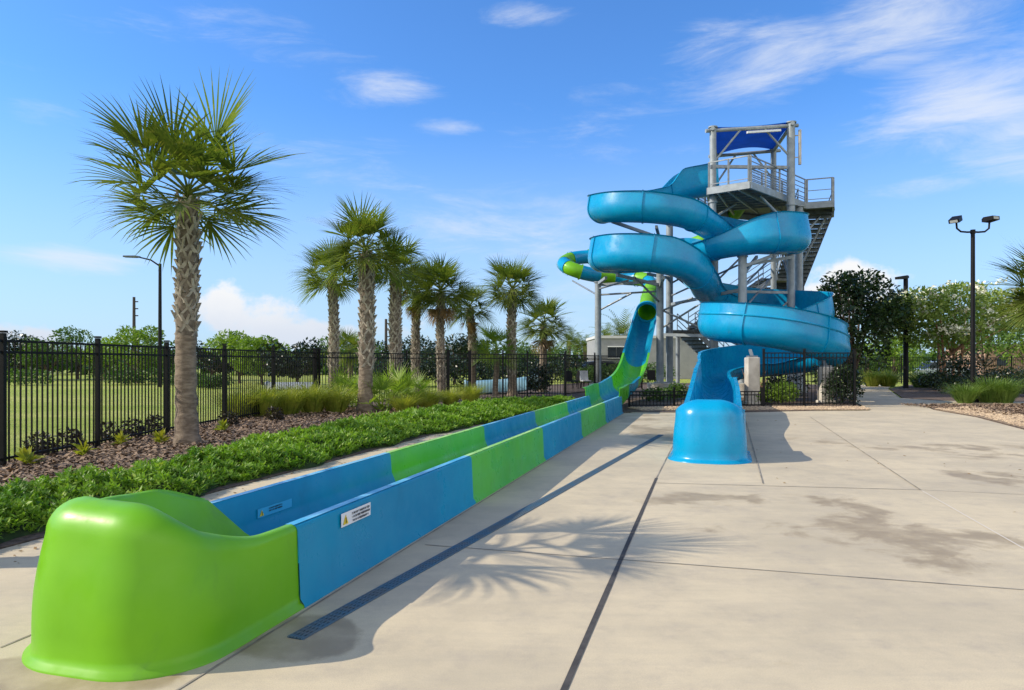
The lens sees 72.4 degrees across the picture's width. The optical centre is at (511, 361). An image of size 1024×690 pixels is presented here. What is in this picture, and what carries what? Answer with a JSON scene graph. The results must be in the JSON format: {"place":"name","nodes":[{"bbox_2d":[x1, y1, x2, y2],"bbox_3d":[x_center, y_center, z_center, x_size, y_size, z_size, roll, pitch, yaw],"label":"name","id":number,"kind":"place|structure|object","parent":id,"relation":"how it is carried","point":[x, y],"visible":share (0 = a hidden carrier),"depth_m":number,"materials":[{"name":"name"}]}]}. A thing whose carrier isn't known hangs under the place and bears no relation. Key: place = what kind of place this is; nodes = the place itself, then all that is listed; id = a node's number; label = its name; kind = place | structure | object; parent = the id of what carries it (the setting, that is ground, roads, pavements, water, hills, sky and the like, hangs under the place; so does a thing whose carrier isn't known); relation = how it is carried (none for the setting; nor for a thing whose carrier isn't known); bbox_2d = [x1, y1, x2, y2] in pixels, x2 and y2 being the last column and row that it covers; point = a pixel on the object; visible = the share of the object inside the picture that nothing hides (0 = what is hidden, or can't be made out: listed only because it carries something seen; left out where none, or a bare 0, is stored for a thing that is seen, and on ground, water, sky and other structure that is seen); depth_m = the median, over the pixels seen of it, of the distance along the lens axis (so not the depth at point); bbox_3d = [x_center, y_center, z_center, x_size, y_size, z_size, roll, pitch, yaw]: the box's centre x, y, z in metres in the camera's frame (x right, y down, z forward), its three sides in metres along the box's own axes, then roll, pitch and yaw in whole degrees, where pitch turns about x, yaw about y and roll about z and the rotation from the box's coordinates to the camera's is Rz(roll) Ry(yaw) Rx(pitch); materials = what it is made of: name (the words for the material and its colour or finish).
{"place":"outdoors","nodes":[
{"label":"outdoors","id":0,"kind":"place"},
{"bbox_2d":[206,388,270,418],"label":"muhly grass","id":1,"kind":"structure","parent":0,"point":[254,404],"depth_m":18.42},
{"bbox_2d":[0,382,859,548],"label":"mulch bed","id":2,"kind":"object","parent":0,"point":[40,535],"visible":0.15,"depth_m":17.80,"materials":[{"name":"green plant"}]},
{"bbox_2d":[13,446,46,463],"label":"yellow seedling","id":3,"kind":"object","parent":2,"relation":"on","point":[24,453],"visible":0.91,"depth_m":10.08,"materials":[{"name":"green plant"}]},
{"bbox_2d":[22,430,57,454],"bbox_3d":[-7.515,1.295,11.152,0.518,0.432,0.507,0,0,0],"label":"bronze shrub","id":4,"kind":"object","parent":2,"relation":"on","point":[39,442],"visible":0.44,"depth_m":11.11,"materials":[{"name":"green plant"}]},
{"bbox_2d":[54,427,86,449],"bbox_3d":[-7.516,1.306,11.901,0.516,0.435,0.488,0,0,0],"label":"bronze shrub","id":5,"kind":"object","parent":2,"relation":"on","point":[69,436],"visible":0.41,"depth_m":11.86,"materials":[{"name":"green plant"}]},
{"bbox_2d":[0,330,317,465],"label":"picket fence","id":6,"kind":"object","parent":2,"relation":"on","point":[98,354],"visible":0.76,"depth_m":12.66,"materials":[{"name":"metal"}]},
{"bbox_2d":[67,66,312,445],"bbox_3d":[-5.862,-1.897,12.731,3.997,6.852,4.302,0,0,-37],"label":"cabbage palm","id":7,"kind":"object","parent":2,"relation":"on","point":[195,155],"visible":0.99,"depth_m":12.51,"materials":[{"name":"green plant"}]},
{"bbox_2d":[218,410,240,424],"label":"bronze shrub","id":8,"kind":"object","parent":2,"relation":"on","point":[231,421],"visible":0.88,"depth_m":16.24,"materials":[{"name":"green plant"}]},
{"bbox_2d":[230,382,296,416],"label":"muhly grass","id":9,"kind":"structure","parent":2,"relation":"on","point":[268,397],"depth_m":18.94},
{"bbox_2d":[264,406,285,420],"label":"bronze shrub","id":10,"kind":"object","parent":2,"relation":"on","point":[279,413],"visible":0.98,"depth_m":17.45,"materials":[{"name":"green plant"}]},
{"bbox_2d":[0,394,575,543],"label":"leafy ground cover","id":11,"kind":"object","parent":2,"relation":"on","point":[30,507],"visible":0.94,"depth_m":9.22,"materials":[{"name":"green plant"}]},
{"bbox_2d":[266,384,320,414],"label":"muhly grass","id":12,"kind":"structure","parent":2,"relation":"on","point":[291,403],"depth_m":19.56,"materials":[{"name":"plant"}]},
{"bbox_2d":[277,378,344,413],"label":"muhly grass","id":13,"kind":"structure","parent":2,"relation":"on","point":[312,405],"depth_m":20.14,"materials":[{"name":"plant"}]},
{"bbox_2d":[287,237,359,385],"bbox_3d":[-6.878,-1.645,26.043,3.649,6.339,3.712,0,0,0],"label":"cabbage palm","id":14,"kind":"object","parent":2,"relation":"in","point":[336,292],"visible":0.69,"depth_m":25.84,"materials":[{"name":"green plant"}]},
{"bbox_2d":[308,384,367,412],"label":"muhly grass","id":15,"kind":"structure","parent":2,"relation":"on","point":[336,402],"depth_m":20.37,"materials":[{"name":"plant"}]},
{"bbox_2d":[321,327,377,391],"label":"young palm","id":16,"kind":"object","parent":2,"relation":"on","point":[351,339],"visible":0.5,"depth_m":33.52,"materials":[{"name":"green plant"}]},
{"bbox_2d":[322,366,378,407],"bbox_3d":[-5.524,0.800,22.632,2.776,1.400,2.557,0,0,0],"label":"saw palmetto","id":17,"kind":"object","parent":2,"relation":"on","point":[349,382],"visible":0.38,"depth_m":22.16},
{"bbox_2d":[307,192,426,411],"bbox_3d":[-4.297,-1.828,21.019,3.899,6.706,3.608,0,0,0],"label":"cabbage palm","id":18,"kind":"object","parent":2,"relation":"on","point":[366,263],"visible":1,"depth_m":20.80,"materials":[{"name":"green plant"}]},
{"bbox_2d":[345,361,432,410],"bbox_3d":[-3.897,0.692,21.719,3.107,1.616,2.903,0,0,-31],"label":"saw palmetto","id":19,"kind":"object","parent":2,"relation":"on","point":[381,382],"visible":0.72,"depth_m":21.35,"materials":[{"name":"plant"}]},
{"bbox_2d":[370,226,435,398],"bbox_3d":[-4.503,-1.767,27.007,3.538,6.584,3.411,0,0,0],"label":"cabbage palm","id":20,"kind":"object","parent":2,"relation":"on","point":[395,345],"visible":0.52,"depth_m":26.82,"materials":[{"name":"green plant"}]},
{"bbox_2d":[373,361,433,405],"bbox_3d":[-4.092,0.646,23.928,2.560,1.707,2.655,0,0,-36],"label":"saw palmetto","id":21,"kind":"object","parent":2,"relation":"on","point":[393,371],"visible":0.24,"depth_m":23.67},
{"bbox_2d":[373,370,433,403],"bbox_3d":[-3.292,0.875,22.461,2.124,1.250,1.994,0,0,0],"label":"saw palmetto","id":22,"kind":"object","parent":2,"relation":"on","point":[416,384],"visible":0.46,"depth_m":22.20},
{"bbox_2d":[383,392,432,411],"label":"muhly grass","id":23,"kind":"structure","parent":2,"relation":"on","point":[401,404],"depth_m":20.59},
{"bbox_2d":[384,260,451,393],"bbox_3d":[-3.999,-1.416,30.023,2.978,5.887,3.041,0,0,39],"label":"cabbage palm","id":24,"kind":"object","parent":2,"relation":"on","point":[415,335],"visible":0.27,"depth_m":29.86,"materials":[{"name":"green plant"}]},
{"bbox_2d":[399,388,454,407],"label":"muhly grass","id":25,"kind":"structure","parent":2,"relation":"on","point":[436,398],"depth_m":22.08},
{"bbox_2d":[405,253,480,392],"bbox_3d":[-2.882,-1.541,29.080,3.654,6.130,3.756,0,0,0],"label":"cabbage palm","id":26,"kind":"object","parent":2,"relation":"on","point":[442,274],"visible":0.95,"depth_m":28.77,"materials":[{"name":"green plant"}]},
{"bbox_2d":[444,283,496,386],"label":"cabbage palm","id":27,"kind":"object","parent":2,"relation":"on","point":[470,327],"visible":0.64,"depth_m":31.85,"materials":[{"name":"green plant"}]},
{"bbox_2d":[318,348,642,401],"bbox_3d":[1.578,0.527,29.801,3.336,1.945,21.096,0,0,41],"label":"picket fence","id":28,"kind":"object","parent":2,"relation":"on","point":[594,368],"visible":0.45,"depth_m":27.12,"materials":[{"name":"metal"}]},
{"bbox_2d":[466,322,524,395],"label":"young palm","id":29,"kind":"object","parent":2,"relation":"on","point":[494,336],"visible":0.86,"depth_m":30.39,"materials":[{"name":"green plant"}]},
{"bbox_2d":[0,403,1023,485],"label":"mulch chips","id":30,"kind":"object","parent":2,"relation":"on","point":[101,464],"visible":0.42,"depth_m":12.45,"materials":[{"name":"brown wood"}]},
{"bbox_2d":[477,252,549,395],"bbox_3d":[0.044,-1.770,31.042,3.326,6.594,3.765,0,0,19],"label":"cabbage palm","id":31,"kind":"object","parent":2,"relation":"on","point":[514,300],"visible":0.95,"depth_m":30.73,"materials":[{"name":"green plant"}]},
{"bbox_2d":[525,362,555,393],"bbox_3d":[1.324,0.729,33.147,1.549,1.522,1.505,0,0,0],"label":"dark shrub","id":32,"kind":"object","parent":2,"relation":"on","point":[531,377],"visible":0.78,"depth_m":32.89,"materials":[{"name":"green plant"}]},
{"bbox_2d":[516,295,578,391],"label":"cabbage palm","id":33,"kind":"object","parent":2,"relation":"on","point":[545,328],"visible":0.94,"depth_m":34.59,"materials":[{"name":"green plant"}]},
{"bbox_2d":[572,276,655,384],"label":"support column","id":34,"kind":"structure","parent":2,"relation":"on","point":[597,292],"depth_m":33.45,"materials":[{"name":"metal"}]},
{"bbox_2d":[605,361,680,382],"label":"clipped hedge","id":35,"kind":"object","parent":2,"relation":"on","point":[651,367],"visible":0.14,"depth_m":47.52,"materials":[{"name":"green plant"}]},
{"bbox_2d":[628,387,687,406],"bbox_3d":[4.949,1.167,23.066,2.291,0.665,0.121,0,0,-3],"label":"picket fence","id":36,"kind":"object","parent":2,"relation":"on","point":[667,395],"visible":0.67,"depth_m":23.06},
{"bbox_2d":[640,386,675,400],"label":"green shrub","id":37,"kind":"object","parent":2,"relation":"on","point":[655,393],"visible":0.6,"depth_m":26.33,"materials":[{"name":"green plant"}]},
{"bbox_2d":[611,222,737,393],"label":"support column","id":38,"kind":"structure","parent":2,"relation":"on","point":[660,309],"depth_m":31.71,"materials":[{"name":"metal"}]},
{"bbox_2d":[647,225,737,385],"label":"support column","id":39,"kind":"structure","parent":2,"relation":"on","point":[669,327],"depth_m":34.04,"materials":[{"name":"metal"}]},
{"bbox_2d":[742,349,760,403],"bbox_3d":[8.420,0.522,24.607,0.520,1.955,0.633,0,0,0],"label":"concrete post","id":40,"kind":"object","parent":2,"relation":"on","point":[751,372],"visible":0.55,"depth_m":24.34,"materials":[{"name":"concrete"}]},
{"bbox_2d":[673,120,834,393],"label":"slide tower","id":41,"kind":"structure","parent":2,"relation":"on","point":[753,199],"depth_m":33.51,"materials":[{"name":"metal"}]},
{"bbox_2d":[737,254,793,397],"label":"support column","id":42,"kind":"structure","parent":2,"relation":"on","point":[744,266],"depth_m":29.73,"materials":[{"name":"metal"}]},
{"bbox_2d":[759,379,799,402],"bbox_3d":[9.277,1.029,24.266,1.436,0.877,1.064,0,0,0],"label":"bush","id":43,"kind":"object","parent":2,"relation":"on","point":[787,391],"visible":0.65,"depth_m":24.18,"materials":[{"name":"green plant"}]},
{"bbox_2d":[760,373,810,399],"bbox_3d":[10.243,0.952,26.532,1.997,1.075,1.195,0,0,15],"label":"dark shrub","id":44,"kind":"object","parent":2,"relation":"on","point":[780,378],"visible":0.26,"depth_m":26.45,"materials":[{"name":"green plant"}]},
{"bbox_2d":[762,349,855,405],"bbox_3d":[11.902,0.527,25.259,7.914,1.945,2.175,0,0,-44],"label":"picket fence","id":45,"kind":"object","parent":2,"relation":"on","point":[804,357],"visible":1,"depth_m":23.34,"materials":[{"name":"metal"}]},
{"bbox_2d":[816,360,835,401],"bbox_3d":[11.300,0.692,25.257,0.520,1.615,0.633,0,0,0],"label":"concrete post","id":46,"kind":"object","parent":2,"relation":"on","point":[820,379],"visible":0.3,"depth_m":24.99,"materials":[{"name":"concrete"}]},
{"bbox_2d":[819,363,865,404],"bbox_3d":[11.583,0.738,24.665,1.644,1.504,1.250,0,0,0],"label":"dark shrub","id":47,"kind":"object","parent":2,"relation":"on","point":[850,381],"visible":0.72,"depth_m":24.41,"materials":[{"name":"green plant"}]},
{"bbox_2d":[816,265,916,370],"bbox_3d":[18.417,-1.850,38.032,5.812,6.744,6.109,0,0,0],"label":"leafy tree","id":48,"kind":"object","parent":2,"relation":"on","point":[868,315],"visible":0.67,"depth_m":36.95,"materials":[{"name":"green plant"}]},
{"bbox_2d":[434,388,466,404],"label":"muhly grass","id":49,"kind":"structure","parent":0,"point":[451,398],"depth_m":23.81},
{"bbox_2d":[450,381,489,401],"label":"muhly grass","id":50,"kind":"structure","parent":0,"point":[472,392],"depth_m":24.80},
{"bbox_2d":[7,369,978,459],"bbox_3d":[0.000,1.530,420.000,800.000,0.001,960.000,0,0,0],"label":"lawn","id":51,"kind":"structure","parent":0,"point":[69,408],"depth_m":27.11,"materials":[{"name":"green plant"}]},
{"bbox_2d":[7,330,56,379],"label":"leafy tree","id":52,"kind":"object","parent":51,"relation":"on","point":[17,344],"visible":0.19,"depth_m":59.25,"materials":[{"name":"green plant"}]},
{"bbox_2d":[7,368,60,384],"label":"lawn bush","id":53,"kind":"object","parent":51,"relation":"on","point":[29,375],"visible":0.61,"depth_m":45.66,"materials":[{"name":"green plant"}]},
{"bbox_2d":[13,337,86,373],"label":"leafy tree","id":54,"kind":"object","parent":51,"relation":"on","point":[39,357],"visible":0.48,"depth_m":57.56,"materials":[{"name":"green plant"}]},
{"bbox_2d":[45,325,94,378],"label":"leafy tree","id":55,"kind":"object","parent":51,"relation":"on","point":[78,337],"visible":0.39,"depth_m":61.28,"materials":[{"name":"green plant"}]},
{"bbox_2d":[68,335,130,379],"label":"leafy tree","id":56,"kind":"object","parent":51,"relation":"on","point":[91,356],"visible":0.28,"depth_m":58.99,"materials":[{"name":"green plant"}]},
{"bbox_2d":[86,368,147,384],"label":"lawn bush","id":57,"kind":"object","parent":51,"relation":"on","point":[115,374],"visible":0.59,"depth_m":46.38,"materials":[{"name":"green plant"}]},
{"bbox_2d":[101,324,165,382],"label":"leafy tree","id":58,"kind":"object","parent":51,"relation":"on","point":[136,336],"visible":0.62,"depth_m":49.29,"materials":[{"name":"green plant"}]},
{"bbox_2d":[123,255,161,386],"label":"street lamp","id":59,"kind":"object","parent":51,"relation":"on","point":[159,304],"visible":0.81,"depth_m":41.92,"materials":[{"name":"metal"}]},
{"bbox_2d":[199,374,234,387],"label":"lawn bush","id":60,"kind":"object","parent":51,"relation":"on","point":[211,381],"visible":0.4,"depth_m":39.63,"materials":[{"name":"green plant"}]},
{"bbox_2d":[196,340,243,375],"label":"leafy tree","id":61,"kind":"object","parent":51,"relation":"on","point":[211,361],"visible":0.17,"depth_m":57.84,"materials":[{"name":"green plant"}]},
{"bbox_2d":[202,329,257,382],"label":"leafy tree","id":62,"kind":"object","parent":51,"relation":"on","point":[231,339],"visible":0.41,"depth_m":49.48,"materials":[{"name":"green plant"}]},
{"bbox_2d":[228,335,293,384],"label":"leafy tree","id":63,"kind":"object","parent":51,"relation":"on","point":[256,342],"visible":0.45,"depth_m":46.21,"materials":[{"name":"green plant"}]},
{"bbox_2d":[257,337,328,381],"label":"leafy tree","id":64,"kind":"object","parent":51,"relation":"on","point":[302,346],"visible":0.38,"depth_m":41.42,"materials":[{"name":"green plant"}]},
{"bbox_2d":[317,336,384,378],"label":"leafy tree","id":65,"kind":"object","parent":51,"relation":"on","point":[323,343],"visible":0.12,"depth_m":54.46,"materials":[{"name":"green plant"}]},
{"bbox_2d":[353,352,434,382],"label":"clipped hedge","id":66,"kind":"object","parent":51,"relation":"on","point":[356,368],"visible":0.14,"depth_m":42.02,"materials":[{"name":"green plant"}]},
{"bbox_2d":[401,335,452,374],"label":"leafy tree","id":67,"kind":"object","parent":51,"relation":"on","point":[422,347],"visible":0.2,"depth_m":59.74,"materials":[{"name":"green plant"}]},
{"bbox_2d":[403,354,467,382],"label":"clipped hedge","id":68,"kind":"object","parent":51,"relation":"on","point":[429,361],"visible":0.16,"depth_m":43.45,"materials":[{"name":"green plant"}]},
{"bbox_2d":[420,332,486,383],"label":"leafy tree","id":69,"kind":"object","parent":51,"relation":"on","point":[460,347],"visible":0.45,"depth_m":46.73,"materials":[{"name":"green plant"}]},
{"bbox_2d":[7,343,945,375],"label":"distant woods","id":70,"kind":"object","parent":51,"relation":"on","point":[91,366],"visible":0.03,"depth_m":83.64,"materials":[{"name":"green plant"}]},
{"bbox_2d":[445,355,523,384],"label":"clipped hedge","id":71,"kind":"object","parent":51,"relation":"on","point":[480,369],"visible":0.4,"depth_m":43.59,"materials":[{"name":"green plant"}]},
{"bbox_2d":[478,339,538,370],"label":"leafy tree","id":72,"kind":"object","parent":51,"relation":"on","point":[520,347],"visible":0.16,"depth_m":59.40,"materials":[{"name":"green plant"}]},
{"bbox_2d":[481,352,563,379],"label":"clipped hedge","id":73,"kind":"object","parent":51,"relation":"on","point":[529,366],"visible":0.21,"depth_m":45.79,"materials":[{"name":"green plant"}]},
{"bbox_2d":[520,342,582,365],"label":"leafy tree","id":74,"kind":"object","parent":51,"relation":"on","point":[557,351],"visible":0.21,"depth_m":61.66,"materials":[{"name":"green plant"}]},
{"bbox_2d":[530,352,588,380],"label":"clipped hedge","id":75,"kind":"object","parent":51,"relation":"on","point":[570,365],"visible":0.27,"depth_m":51.74,"materials":[{"name":"green plant"}]},
{"bbox_2d":[556,327,584,364],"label":"date palm","id":76,"kind":"object","parent":51,"relation":"on","point":[570,342],"visible":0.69,"depth_m":79.61,"materials":[{"name":"green plant"}]},
{"bbox_2d":[593,308,633,335],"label":"date palm","id":77,"kind":"object","parent":51,"relation":"on","point":[622,329],"visible":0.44,"depth_m":69.52,"materials":[{"name":"green plant"}]},
{"bbox_2d":[586,336,697,378],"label":"grey building","id":78,"kind":"structure","parent":51,"relation":"on","point":[613,346],"depth_m":62.00,"materials":[{"name":"paint"}]},
{"bbox_2d":[846,342,898,374],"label":"leafy tree","id":79,"kind":"object","parent":51,"relation":"on","point":[876,366],"visible":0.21,"depth_m":60.95,"materials":[{"name":"green plant"}]},
{"bbox_2d":[863,334,936,378],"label":"leafy tree","id":80,"kind":"object","parent":51,"relation":"on","point":[896,351],"visible":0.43,"depth_m":56.84,"materials":[{"name":"green plant"}]},
{"bbox_2d":[806,356,1023,382],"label":"picket fence","id":81,"kind":"object","parent":51,"relation":"on","point":[901,357],"visible":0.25,"depth_m":48.80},
{"bbox_2d":[918,303,1023,381],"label":"leafy tree","id":82,"kind":"object","parent":51,"relation":"on","point":[992,342],"visible":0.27,"depth_m":45.05,"materials":[{"name":"green plant"}]},
{"bbox_2d":[980,330,1023,365],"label":"leafy tree","id":83,"kind":"object","parent":51,"relation":"on","point":[1010,354],"visible":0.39,"depth_m":60.92,"materials":[{"name":"green plant"}]},
{"bbox_2d":[464,377,525,393],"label":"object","id":84,"kind":"object","parent":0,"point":[485,383],"visible":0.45,"depth_m":32.51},
{"bbox_2d":[0,385,1023,689],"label":"pool deck","id":85,"kind":"structure","parent":0,"point":[480,615],"depth_m":4.81,"materials":[{"name":"concrete"}]},
{"bbox_2d":[22,209,744,681],"bbox_3d":[5.186,-3.541,22.919,10.158,10.082,40.840,0,0,8],"label":"speed slide","id":86,"kind":"object","parent":85,"relation":"on","point":[156,583],"visible":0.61,"depth_m":4.15,"materials":[{"name":"multicoloured plastic"}]},
{"bbox_2d":[287,434,662,639],"bbox_3d":[0.943,1.496,9.087,0.104,0.014,11.409,0,0,22],"label":"trench drain","id":87,"kind":"object","parent":85,"relation":"on","point":[316,626],"visible":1,"depth_m":5.15,"materials":[{"name":"blue"}]},
{"bbox_2d":[1,415,1023,689],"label":"deck control joints","id":88,"kind":"object","parent":85,"relation":"on","point":[569,555],"visible":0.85,"depth_m":5.25,"materials":[{"name":"concrete"}]},
{"bbox_2d":[560,478,657,689],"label":"deck expansion joint","id":89,"kind":"object","parent":85,"relation":"on","point":[574,665],"visible":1,"depth_m":4.30,"materials":[{"name":"rubber"}]},
{"bbox_2d":[587,162,850,464],"bbox_3d":[8.217,-3.944,22.244,11.601,10.889,24.053,0,0,0],"label":"blue body slide","id":90,"kind":"object","parent":85,"relation":"on","point":[710,422],"visible":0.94,"depth_m":28.51,"materials":[{"name":"plastic"}]},
{"bbox_2d":[869,369,902,386],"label":"liriope grass","id":91,"kind":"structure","parent":85,"relation":"on","point":[890,381],"depth_m":42.64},
{"bbox_2d":[0,0,1023,354],"label":"sky","id":92,"kind":"structure","parent":0,"point":[490,126],"materials":[{"name":"blue"}]},
{"bbox_2d":[628,406,1023,427],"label":"gravel","id":93,"kind":"structure","parent":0,"point":[1008,419],"depth_m":21.62,"materials":[{"name":"gravel"}]},
{"bbox_2d":[859,369,890,386],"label":"liriope grass","id":94,"kind":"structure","parent":0,"point":[872,379],"depth_m":42.70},
{"bbox_2d":[890,385,1023,429],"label":"planting bed soil","id":95,"kind":"structure","parent":0,"point":[911,392],"depth_m":31.09,"materials":[{"name":"brown soil"}]},
{"bbox_2d":[895,275,908,387],"bbox_3d":[22.270,-1.719,39.895,0.774,6.438,0.360,0,0,-17],"label":"lamp pole","id":96,"kind":"object","parent":95,"relation":"on","point":[905,351],"visible":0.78,"depth_m":39.89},
{"bbox_2d":[911,372,968,390],"bbox_3d":[22.726,0.978,37.040,3.210,1.024,2.470,0,0,-14],"label":"dark shrub","id":97,"kind":"object","parent":95,"relation":"on","point":[928,383],"visible":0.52,"depth_m":36.91,"materials":[{"name":"green plant"}]},
{"bbox_2d":[870,277,1023,388],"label":"crape myrtle","id":98,"kind":"object","parent":95,"relation":"on","point":[944,329],"visible":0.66,"depth_m":37.15,"materials":[{"name":"green plant"}]},
{"bbox_2d":[926,348,1003,393],"bbox_3d":[21.281,0.406,32.925,2.967,2.169,2.655,0,0,0],"label":"dark shrub","id":99,"kind":"object","parent":95,"relation":"on","point":[955,377],"visible":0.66,"depth_m":32.79,"materials":[{"name":"green plant"}]},
{"bbox_2d":[948,215,999,401],"bbox_3d":[17.217,-1.998,26.176,1.814,6.995,0.566,0,0,0],"label":"floodlight pole","id":100,"kind":"object","parent":95,"relation":"on","point":[956,220],"visible":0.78,"depth_m":26.14,"materials":[{"name":"grey"}]},
{"bbox_2d":[953,364,1023,394],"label":"dark shrub","id":101,"kind":"object","parent":95,"relation":"on","point":[1004,373],"visible":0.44,"depth_m":29.95,"materials":[{"name":"green plant"}]},
{"bbox_2d":[980,239,1023,336],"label":"cabbage palm","id":102,"kind":"object","parent":95,"relation":"on","point":[1018,305],"visible":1,"depth_m":23.49,"materials":[{"name":"green plant"}]},
{"bbox_2d":[937,382,996,402],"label":"liriope grass","id":103,"kind":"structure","parent":0,"point":[966,394],"depth_m":25.40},
{"bbox_2d":[946,344,1023,377],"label":"brick building","id":104,"kind":"structure","parent":0,"point":[998,362],"depth_m":66.00,"materials":[{"name":"brown"}]},
{"bbox_2d":[950,373,1022,402],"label":"liriope grass","id":105,"kind":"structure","parent":0,"point":[987,397],"depth_m":25.68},
{"bbox_2d":[973,376,1023,402],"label":"liriope grass","id":106,"kind":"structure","parent":0,"point":[1009,396],"depth_m":25.40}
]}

